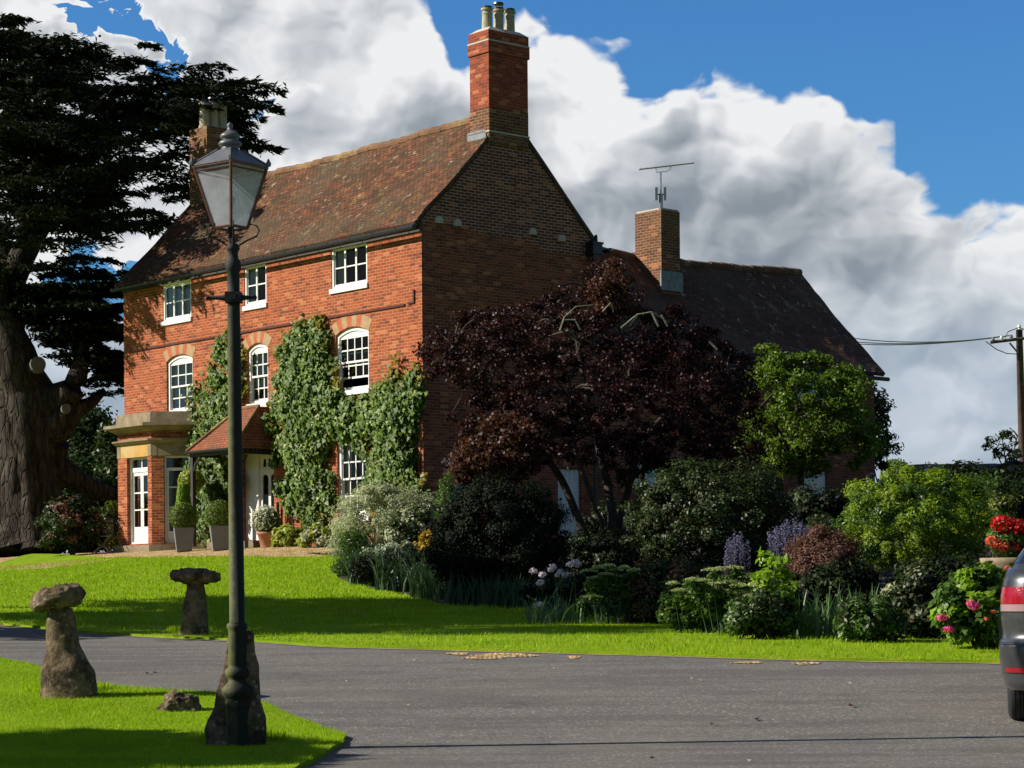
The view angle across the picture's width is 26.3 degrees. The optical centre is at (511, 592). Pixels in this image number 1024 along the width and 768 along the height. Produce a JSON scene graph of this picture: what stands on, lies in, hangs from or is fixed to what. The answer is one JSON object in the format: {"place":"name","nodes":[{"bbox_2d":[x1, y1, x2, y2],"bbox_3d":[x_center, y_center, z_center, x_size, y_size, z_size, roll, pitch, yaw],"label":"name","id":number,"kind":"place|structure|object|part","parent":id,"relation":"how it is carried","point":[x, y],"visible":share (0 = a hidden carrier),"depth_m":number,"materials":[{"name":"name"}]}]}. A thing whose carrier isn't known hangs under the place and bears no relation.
{"place":"outdoors","nodes":[
{"label":"outdoors","id":0,"kind":"place"},
{"bbox_2d":[0,559,111,571],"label":"gravel track","id":1,"kind":"structure","parent":0,"point":[48,563],"depth_m":53.60,"materials":[{"name":"gravel"}]},
{"bbox_2d":[0,545,340,562],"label":"gravel path","id":2,"kind":"structure","parent":0,"point":[312,550],"depth_m":54.07,"materials":[{"name":"beige gravel"}]},
{"bbox_2d":[33,493,107,554],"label":"rose bush","id":3,"kind":"object","parent":2,"relation":"on","point":[60,526],"visible":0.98,"depth_m":60.65,"materials":[{"name":"green plant"}]},
{"bbox_2d":[92,519,113,553],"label":"garden chair","id":4,"kind":"object","parent":2,"relation":"on","point":[108,538],"visible":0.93,"depth_m":60.99,"materials":[{"name":"brown wood"}]},
{"bbox_2d":[97,500,117,551],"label":"yellow edged bush","id":5,"kind":"object","parent":2,"relation":"on","point":[109,513],"visible":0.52,"depth_m":62.34,"materials":[{"name":"green plant"}]},
{"bbox_2d":[168,483,198,551],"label":"square planter","id":6,"kind":"object","parent":2,"relation":"on","point":[182,510],"visible":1,"depth_m":56.53,"materials":[{"name":"green plant"}]},
{"bbox_2d":[204,499,228,550],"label":"square planter","id":7,"kind":"object","parent":2,"relation":"on","point":[219,533],"visible":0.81,"depth_m":55.22,"materials":[{"name":"green plant"}]},
{"bbox_2d":[250,504,281,546],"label":"terracotta pot","id":8,"kind":"object","parent":2,"relation":"on","point":[264,525],"visible":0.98,"depth_m":54.69,"materials":[{"name":"white plant"}]},
{"bbox_2d":[270,522,306,547],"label":"hosta clump","id":9,"kind":"object","parent":2,"relation":"on","point":[285,535],"visible":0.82,"depth_m":54.16,"materials":[{"name":"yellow plant"}]},
{"bbox_2d":[294,522,338,547],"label":"hosta clump","id":10,"kind":"object","parent":2,"relation":"on","point":[317,532],"visible":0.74,"depth_m":52.88,"materials":[{"name":"green plant"}]},
{"bbox_2d":[0,657,346,767],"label":"lawn","id":11,"kind":"structure","parent":0,"point":[319,757],"depth_m":16.59,"materials":[{"name":"green plant"}]},
{"bbox_2d":[29,582,97,698],"bbox_3d":[-3.771,0.428,18.464,0.568,1.023,0.413,0,0,0],"label":"staddle stone","id":12,"kind":"object","parent":11,"relation":"on","point":[67,670],"visible":0.95,"depth_m":18.34,"materials":[{"name":"grey stone"}]},
{"bbox_2d":[22,680,110,692],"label":"grass tuft","id":13,"kind":"object","parent":11,"relation":"on","point":[104,686],"visible":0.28,"depth_m":18.86,"materials":[{"name":"green plant"}]},
{"bbox_2d":[156,689,201,711],"bbox_3d":[-2.667,0.915,17.547,0.383,0.275,0.259,0,0,0],"label":"lawn rock","id":14,"kind":"object","parent":11,"relation":"on","point":[176,700],"visible":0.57,"depth_m":17.46,"materials":[{"name":"stone"}]},
{"bbox_2d":[189,122,270,745],"bbox_3d":[-1.966,-1.104,15.403,0.418,4.404,0.418,0,0,37],"label":"street lamp","id":15,"kind":"object","parent":11,"relation":"on","point":[230,175],"visible":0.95,"depth_m":15.36,"materials":[{"name":"black metal"}]},
{"bbox_2d":[204,631,266,745],"bbox_3d":[-1.948,0.705,15.415,0.434,0.865,0.186,0,0,0],"label":"staddle stone","id":16,"kind":"object","parent":11,"relation":"on","point":[215,729],"visible":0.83,"depth_m":15.37,"materials":[{"name":"grey stone"}]},
{"bbox_2d":[183,726,288,741],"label":"grass tuft","id":17,"kind":"object","parent":11,"relation":"on","point":[195,736],"visible":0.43,"depth_m":15.79,"materials":[{"name":"green plant"}]},
{"bbox_2d":[0,554,999,662],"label":"lawn","id":18,"kind":"structure","parent":0,"point":[33,558],"depth_m":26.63,"materials":[{"name":"green plant"}]},
{"bbox_2d":[166,624,218,630],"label":"grass tuft","id":19,"kind":"object","parent":18,"relation":"on","point":[178,627],"visible":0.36,"depth_m":27.81,"materials":[{"name":"plant"}]},
{"bbox_2d":[169,568,220,634],"bbox_3d":[-3.872,0.138,26.829,0.577,0.886,0.538,0,0,36],"label":"staddle stone","id":20,"kind":"object","parent":18,"relation":"on","point":[194,615],"visible":0.95,"depth_m":26.73,"materials":[{"name":"grey stone"}]},
{"bbox_2d":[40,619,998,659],"bbox_3d":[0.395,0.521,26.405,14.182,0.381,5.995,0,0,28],"label":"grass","id":21,"kind":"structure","parent":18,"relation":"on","point":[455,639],"depth_m":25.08,"materials":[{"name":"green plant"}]},
{"bbox_2d":[521,559,585,624],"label":"lilac flower clump","id":22,"kind":"object","parent":18,"relation":"on","point":[567,614],"visible":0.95,"depth_m":28.81,"materials":[{"name":"green plant"}]},
{"bbox_2d":[518,563,596,610],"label":"green bush","id":23,"kind":"object","parent":18,"relation":"on","point":[549,587],"visible":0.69,"depth_m":31.34,"materials":[{"name":"green plant"}]},
{"bbox_2d":[572,563,642,623],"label":"sedum clump","id":24,"kind":"object","parent":18,"relation":"on","point":[607,582],"visible":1,"depth_m":28.61,"materials":[{"name":"green plant"}]},
{"bbox_2d":[329,539,1004,640],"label":"flower bed","id":25,"kind":"object","parent":18,"relation":"on","point":[883,583],"visible":0.04,"depth_m":42.48,"materials":[{"name":"plant"}]},
{"bbox_2d":[322,511,364,557],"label":"grey leaved bush","id":26,"kind":"object","parent":25,"relation":"on","point":[334,543],"visible":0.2,"depth_m":47.85,"materials":[{"name":"green plant"}]},
{"bbox_2d":[329,527,374,575],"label":"ferny bush","id":27,"kind":"object","parent":25,"relation":"on","point":[351,538],"visible":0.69,"depth_m":43.32,"materials":[{"name":"green plant"}]},
{"bbox_2d":[330,539,391,585],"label":"iris clump","id":28,"kind":"object","parent":25,"relation":"on","point":[346,567],"visible":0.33,"depth_m":39.93,"materials":[{"name":"green plant"}]},
{"bbox_2d":[328,479,436,551],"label":"silver shrub","id":29,"kind":"object","parent":25,"relation":"on","point":[382,494],"visible":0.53,"depth_m":46.99,"materials":[{"name":"green plant"}]},
{"bbox_2d":[359,539,419,558],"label":"woolly leaved plant","id":30,"kind":"object","parent":25,"relation":"on","point":[389,545],"visible":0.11,"depth_m":40.42,"materials":[{"name":"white plant"}]},
{"bbox_2d":[367,543,423,591],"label":"iris clump","id":31,"kind":"object","parent":25,"relation":"on","point":[392,584],"visible":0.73,"depth_m":37.93,"materials":[{"name":"green plant"}]},
{"bbox_2d":[347,543,456,583],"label":"border filler bush","id":32,"kind":"object","parent":25,"relation":"on","point":[363,568],"visible":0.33,"depth_m":38.29,"materials":[{"name":"green plant"}]},
{"bbox_2d":[374,505,433,552],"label":"dark round bush","id":33,"kind":"object","parent":25,"relation":"on","point":[405,523],"visible":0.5,"depth_m":45.28,"materials":[{"name":"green plant"}]},
{"bbox_2d":[413,528,434,574],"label":"orange leaved bush","id":34,"kind":"object","parent":25,"relation":"on","point":[422,538],"visible":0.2,"depth_m":38.98,"materials":[{"name":"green plant"}]},
{"bbox_2d":[397,551,453,599],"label":"iris clump","id":35,"kind":"object","parent":25,"relation":"on","point":[423,583],"visible":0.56,"depth_m":35.58,"materials":[{"name":"green plant"}]},
{"bbox_2d":[434,471,455,545],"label":"dwarf conifer","id":36,"kind":"object","parent":25,"relation":"on","point":[446,490],"visible":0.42,"depth_m":40.89,"materials":[{"name":"green plant"}]},
{"bbox_2d":[438,569,488,605],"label":"iris clump","id":37,"kind":"object","parent":25,"relation":"on","point":[457,594],"visible":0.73,"depth_m":33.91,"materials":[{"name":"green plant"}]},
{"bbox_2d":[423,470,573,588],"bbox_3d":[-0.222,-0.856,34.560,2.405,2.147,1.955,0,0,0],"label":"rounded conifer","id":38,"kind":"object","parent":25,"relation":"on","point":[522,545],"visible":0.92,"depth_m":34.11,"materials":[{"name":"green plant"}]},
{"bbox_2d":[470,569,530,607],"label":"iris clump","id":39,"kind":"object","parent":25,"relation":"on","point":[507,596],"visible":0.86,"depth_m":33.24,"materials":[{"name":"green plant"}]},
{"bbox_2d":[412,256,771,562],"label":"purple leaved tree","id":40,"kind":"object","parent":25,"relation":"on","point":[606,307],"visible":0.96,"depth_m":42.63,"materials":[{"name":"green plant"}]},
{"bbox_2d":[550,527,643,585],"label":"shade bush","id":41,"kind":"object","parent":25,"relation":"on","point":[600,548],"visible":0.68,"depth_m":36.61,"materials":[{"name":"green plant"}]},
{"bbox_2d":[573,496,665,553],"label":"shade bush","id":42,"kind":"object","parent":25,"relation":"on","point":[590,523],"visible":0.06,"depth_m":46.29,"materials":[{"name":"green plant"}]},
{"bbox_2d":[616,554,712,623],"bbox_3d":[2.036,-0.012,28.798,1.295,0.977,1.234,0,0,36],"label":"azalea bush","id":43,"kind":"object","parent":25,"relation":"on","point":[652,581],"visible":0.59,"depth_m":28.59,"materials":[{"name":"green plant"}]},
{"bbox_2d":[619,455,802,583],"bbox_3d":[3.467,-1.188,37.981,3.274,2.359,2.564,0,0,0],"label":"dense dome bush","id":44,"kind":"object","parent":25,"relation":"on","point":[707,533],"visible":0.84,"depth_m":37.50,"materials":[{"name":"green plant"}]},
{"bbox_2d":[722,531,751,606],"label":"blue flower clump","id":45,"kind":"object","parent":25,"relation":"on","point":[729,551],"visible":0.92,"depth_m":32.40,"materials":[{"name":"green plant"}]},
{"bbox_2d":[724,486,793,570],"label":"shade bush","id":46,"kind":"object","parent":25,"relation":"on","point":[743,490],"visible":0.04,"depth_m":41.68,"materials":[{"name":"green plant"}]},
{"bbox_2d":[766,517,815,576],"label":"blue flower clump","id":47,"kind":"object","parent":25,"relation":"on","point":[787,531],"visible":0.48,"depth_m":33.40,"materials":[{"name":"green plant"}]},
{"bbox_2d":[732,342,887,494],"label":"round crowned tree","id":48,"kind":"object","parent":25,"relation":"on","point":[799,454],"visible":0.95,"depth_m":46.61,"materials":[{"name":"green plant"}]},
{"bbox_2d":[782,521,865,601],"bbox_3d":[4.269,-0.295,29.962,1.179,1.379,1.198,0,0,0],"label":"brown pink bush","id":49,"kind":"object","parent":25,"relation":"on","point":[813,556],"visible":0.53,"depth_m":29.84,"materials":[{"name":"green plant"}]},
{"bbox_2d":[767,555,884,625],"bbox_3d":[3.918,0.018,27.236,1.779,1.000,1.041,0,0,0],"label":"border filler bush","id":50,"kind":"object","parent":25,"relation":"on","point":[857,577],"visible":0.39,"depth_m":27.02,"materials":[{"name":"green plant"}]},
{"bbox_2d":[804,514,847,572],"bbox_3d":[5.166,-0.603,35.999,0.873,1.372,0.969,0,0,0],"label":"clipped mound","id":51,"kind":"object","parent":25,"relation":"on","point":[822,520],"visible":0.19,"depth_m":35.87,"materials":[{"name":"green plant"}]},
{"bbox_2d":[782,483,879,573],"bbox_3d":[5.812,-1.074,40.038,1.825,1.857,1.892,0,0,18],"label":"shade bush","id":52,"kind":"object","parent":25,"relation":"on","point":[831,501],"visible":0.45,"depth_m":39.53,"materials":[{"name":"green plant"}]},
{"bbox_2d":[828,584,878,625],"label":"iris clump","id":53,"kind":"object","parent":25,"relation":"on","point":[850,596],"visible":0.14,"depth_m":25.92,"materials":[{"name":"green plant"}]},
{"bbox_2d":[874,559,946,638],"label":"variegated bush","id":54,"kind":"object","parent":25,"relation":"on","point":[909,596],"visible":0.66,"depth_m":24.59,"materials":[{"name":"green plant"}]},
{"bbox_2d":[831,463,1002,574],"bbox_3d":[5.754,-0.745,30.953,2.246,2.169,1.854,0,0,-39],"label":"lime bush","id":55,"kind":"object","parent":25,"relation":"on","point":[946,527],"visible":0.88,"depth_m":30.71,"materials":[{"name":"green plant"}]},
{"bbox_2d":[880,549,991,589],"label":"border filler bush","id":56,"kind":"object","parent":25,"relation":"on","point":[944,566],"visible":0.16,"depth_m":27.34,"materials":[{"name":"green plant"}]},
{"bbox_2d":[892,459,1023,543],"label":"clipped hedge","id":57,"kind":"object","parent":25,"relation":"on","point":[965,469],"visible":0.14,"depth_m":51.70,"materials":[{"name":"green plant"}]},
{"bbox_2d":[971,473,1022,557],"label":"golden bush","id":58,"kind":"object","parent":25,"relation":"on","point":[1003,502],"visible":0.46,"depth_m":33.35,"materials":[{"name":"plant"}]},
{"bbox_2d":[979,514,1023,569],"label":"stone urn","id":59,"kind":"object","parent":25,"relation":"on","point":[1004,537],"visible":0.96,"depth_m":26.15,"materials":[{"name":"stone"}]},
{"bbox_2d":[655,581,728,632],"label":"sedum clump","id":60,"kind":"object","parent":18,"relation":"on","point":[691,619],"visible":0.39,"depth_m":26.21,"materials":[{"name":"green plant"}]},
{"bbox_2d":[673,565,770,634],"bbox_3d":[2.498,0.104,25.650,1.230,0.861,0.715,0,0,0],"label":"sedum clump","id":61,"kind":"object","parent":18,"relation":"on","point":[714,595],"visible":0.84,"depth_m":25.60,"materials":[{"name":"green plant"}]},
{"bbox_2d":[722,586,813,638],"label":"leafy plant","id":62,"kind":"object","parent":18,"relation":"on","point":[764,611],"visible":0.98,"depth_m":24.68,"materials":[{"name":"green plant"}]},
{"bbox_2d":[748,547,802,636],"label":"bright leafy plant","id":63,"kind":"object","parent":18,"relation":"on","point":[761,575],"visible":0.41,"depth_m":25.19,"materials":[{"name":"green plant"}]},
{"bbox_2d":[791,582,848,637],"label":"iris clump","id":64,"kind":"object","parent":18,"relation":"on","point":[813,616],"visible":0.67,"depth_m":25.03,"materials":[{"name":"green plant"}]},
{"bbox_2d":[832,593,909,641],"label":"leafy plant","id":65,"kind":"object","parent":18,"relation":"on","point":[881,620],"visible":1,"depth_m":23.87,"materials":[{"name":"green plant"}]},
{"bbox_2d":[927,561,1013,648],"bbox_3d":[4.939,0.164,22.745,1.291,0.995,1.222,0,0,0],"label":"hydrangea bush","id":66,"kind":"object","parent":18,"relation":"on","point":[964,604],"visible":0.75,"depth_m":22.58,"materials":[{"name":"green plant"}]},
{"bbox_2d":[0,626,1023,767],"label":"driveway","id":67,"kind":"structure","parent":0,"point":[600,711],"depth_m":17.85,"materials":[{"name":"grey asphalt"}]},
{"bbox_2d":[446,652,467,654],"bbox_3d":[-0.554,0.641,23.013,0.266,0.020,0.463,0,0,-24],"label":"sand patch","id":68,"kind":"object","parent":67,"relation":"on","point":[460,653],"visible":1,"depth_m":23.00,"materials":[{"name":"sand"}]},
{"bbox_2d":[460,656,505,658],"bbox_3d":[-0.308,0.666,22.346,0.456,0.017,0.363,0,0,22],"label":"sand patch","id":69,"kind":"object","parent":67,"relation":"on","point":[475,657],"visible":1,"depth_m":22.36,"materials":[{"name":"sand"}]},
{"bbox_2d":[0,625,999,663],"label":"grit edge","id":70,"kind":"object","parent":67,"relation":"on","point":[548,652],"visible":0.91,"depth_m":22.88,"materials":[{"name":"gravel"}]},
{"bbox_2d":[469,653,538,656],"bbox_3d":[-0.087,0.649,22.734,0.730,0.026,0.620,0,0,0],"label":"sand patch","id":71,"kind":"object","parent":67,"relation":"on","point":[504,655],"visible":1,"depth_m":22.67,"materials":[{"name":"sand"}]},
{"bbox_2d":[567,655,579,658],"bbox_3d":[0.630,0.659,22.352,0.146,0.019,0.450,0,0,0],"label":"sand patch","id":72,"kind":"object","parent":67,"relation":"on","point":[571,657],"visible":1,"depth_m":22.41,"materials":[{"name":"sand"}]},
{"bbox_2d":[730,661,760,662],"bbox_3d":[2.282,0.685,21.431,0.318,0.012,0.279,0,0,0],"label":"sand patch","id":73,"kind":"object","parent":67,"relation":"on","point":[747,662],"visible":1,"depth_m":21.42,"materials":[{"name":"sand"}]},
{"bbox_2d":[791,662,818,664],"bbox_3d":[2.857,0.688,21.251,0.317,0.015,0.349,0,0,0],"label":"sand patch","id":74,"kind":"object","parent":67,"relation":"on","point":[802,663],"visible":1,"depth_m":21.23,"materials":[{"name":"sand"}]},
{"bbox_2d":[999,548,1023,719],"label":"parked car","id":75,"kind":"object","parent":67,"relation":"on","point":[1011,632],"visible":1,"depth_m":16.18,"materials":[{"name":"grey paint"}]},
{"bbox_3d":[4.830,-0.334,17.377,1.616,0.220,2.755,0,0,14],"label":"window glass","id":76,"kind":"part","parent":75,"relation":"part of","materials":[{"name":"black"}]},
{"bbox_2d":[0,0,1023,553],"label":"sky","id":77,"kind":"structure","parent":0,"point":[873,150],"materials":[{"name":"white"}]},
{"bbox_2d":[887,458,907,473],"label":"background tree","id":78,"kind":"object","parent":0,"point":[893,463],"visible":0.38,"depth_m":119.14,"materials":[{"name":"green plant"}]},
{"bbox_3d":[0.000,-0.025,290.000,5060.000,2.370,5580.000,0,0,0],"label":"ground","id":79,"kind":"structure","parent":0,"visible":0},
{"bbox_2d":[61,474,117,553],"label":"background hedge","id":80,"kind":"object","parent":79,"relation":"on","point":[67,492],"visible":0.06,"depth_m":71.64,"materials":[{"name":"green plant"}]},
{"bbox_2d":[67,400,117,513],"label":"background tree","id":81,"kind":"object","parent":79,"relation":"on","point":[83,445],"visible":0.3,"depth_m":90.50,"materials":[{"name":"green plant"}]},
{"bbox_2d":[91,419,117,508],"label":"background tree","id":82,"kind":"object","parent":79,"relation":"on","point":[106,459],"visible":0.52,"depth_m":83.47,"materials":[{"name":"green plant"}]},
{"bbox_2d":[0,11,289,557],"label":"cedar tree","id":83,"kind":"object","parent":79,"relation":"on","point":[41,414],"visible":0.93,"depth_m":66.08,"materials":[{"name":"green plant"}]},
{"bbox_2d":[103,2,889,552],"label":"brick house","id":84,"kind":"structure","parent":79,"relation":"on","point":[377,252],"depth_m":56.38,"materials":[{"name":"red brick"}]},
{"bbox_2d":[130,457,147,543],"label":"door frame","id":85,"kind":"structure","parent":84,"relation":"in","point":[141,458],"depth_m":60.42,"materials":[{"name":"white paint"}]},
{"bbox_2d":[132,460,147,541],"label":"french door","id":86,"kind":"structure","parent":84,"relation":"in","point":[140,534],"depth_m":60.15,"materials":[{"name":"white paint"}]},
{"bbox_2d":[160,279,191,325],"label":"window","id":87,"kind":"structure","parent":84,"relation":"in","point":[179,303],"depth_m":60.33,"materials":[{"name":"white paint"}]},
{"bbox_2d":[164,456,188,542],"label":"window","id":88,"kind":"structure","parent":84,"relation":"in","point":[165,457],"depth_m":59.48,"materials":[{"name":"white paint"}]},
{"bbox_2d":[168,355,192,410],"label":"window","id":89,"kind":"structure","parent":84,"relation":"in","point":[180,368],"depth_m":60.35,"materials":[{"name":"white paint"}]},
{"bbox_2d":[177,459,204,492],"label":"hanging basket","id":90,"kind":"object","parent":84,"relation":"hanging from","point":[184,477],"visible":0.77,"depth_m":57.84,"materials":[{"name":"green plant"}]},
{"bbox_2d":[173,327,249,548],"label":"climbing vine","id":91,"kind":"object","parent":84,"relation":"attached to","point":[214,471],"visible":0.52,"depth_m":58.36,"materials":[{"name":"green plant"}]},
{"bbox_2d":[242,264,266,310],"bbox_3d":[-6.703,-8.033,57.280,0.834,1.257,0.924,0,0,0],"label":"window","id":92,"kind":"structure","parent":84,"relation":"in","point":[252,284],"depth_m":57.58,"materials":[{"name":"white paint"}]},
{"bbox_2d":[245,343,267,406],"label":"window","id":93,"kind":"structure","parent":84,"relation":"in","point":[258,354],"depth_m":57.41,"materials":[{"name":"white paint"}]},
{"bbox_2d":[260,454,273,519],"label":"front door","id":94,"kind":"structure","parent":84,"relation":"in","point":[267,471],"depth_m":57.33,"materials":[{"name":"white paint"}]},
{"bbox_2d":[261,312,377,543],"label":"climbing vine","id":95,"kind":"object","parent":84,"relation":"attached to","point":[314,418],"visible":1,"depth_m":54.95,"materials":[{"name":"green plant"}]},
{"bbox_2d":[329,243,367,293],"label":"window","id":96,"kind":"structure","parent":84,"relation":"in","point":[342,286],"depth_m":54.40,"materials":[{"name":"white paint"}]},
{"bbox_2d":[337,327,369,395],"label":"window","id":97,"kind":"structure","parent":84,"relation":"in","point":[355,332],"depth_m":54.17,"materials":[{"name":"white paint"}]},
{"bbox_2d":[339,438,369,520],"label":"window","id":98,"kind":"structure","parent":84,"relation":"in","point":[344,468],"depth_m":54.56,"materials":[{"name":"white paint"}]},
{"bbox_2d":[347,352,429,540],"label":"climbing vine","id":99,"kind":"object","parent":84,"relation":"attached to","point":[395,419],"visible":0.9,"depth_m":52.30,"materials":[{"name":"green plant"}]},
{"bbox_2d":[558,469,578,540],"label":"side door","id":100,"kind":"structure","parent":84,"relation":"in","point":[571,476],"depth_m":55.20,"materials":[{"name":"white paint"}]},
{"bbox_2d":[634,464,658,485],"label":"window","id":101,"kind":"structure","parent":84,"relation":"in","point":[653,479],"depth_m":57.01,"materials":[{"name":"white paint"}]},
{"bbox_2d":[639,162,693,210],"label":"television aerial","id":102,"kind":"object","parent":84,"relation":"on","point":[662,196],"visible":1,"depth_m":59.96,"materials":[{"name":"grey metal"}]},
{"bbox_2d":[804,470,824,494],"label":"window","id":103,"kind":"structure","parent":84,"relation":"in","point":[820,480],"depth_m":61.44,"materials":[{"name":"grey glass"}]},
{"bbox_2d":[874,381,904,528],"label":"leafy bush","id":104,"kind":"object","parent":79,"relation":"on","point":[880,410],"visible":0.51,"depth_m":64.26,"materials":[{"name":"green plant"}]},
{"bbox_2d":[855,324,1023,461],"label":"telegraph pole","id":105,"kind":"object","parent":79,"relation":"on","point":[1018,339],"visible":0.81,"depth_m":79.90,"materials":[{"name":"brown wood"}]},
{"bbox_2d":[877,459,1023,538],"bbox_3d":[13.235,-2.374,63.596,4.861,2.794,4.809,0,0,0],"label":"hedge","id":106,"kind":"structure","parent":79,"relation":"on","point":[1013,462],"depth_m":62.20,"materials":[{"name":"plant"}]},
{"bbox_2d":[981,428,1023,463],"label":"slender shrub","id":107,"kind":"object","parent":79,"relation":"on","point":[990,443],"visible":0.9,"depth_m":62.95,"materials":[{"name":"green plant"}]}
]}

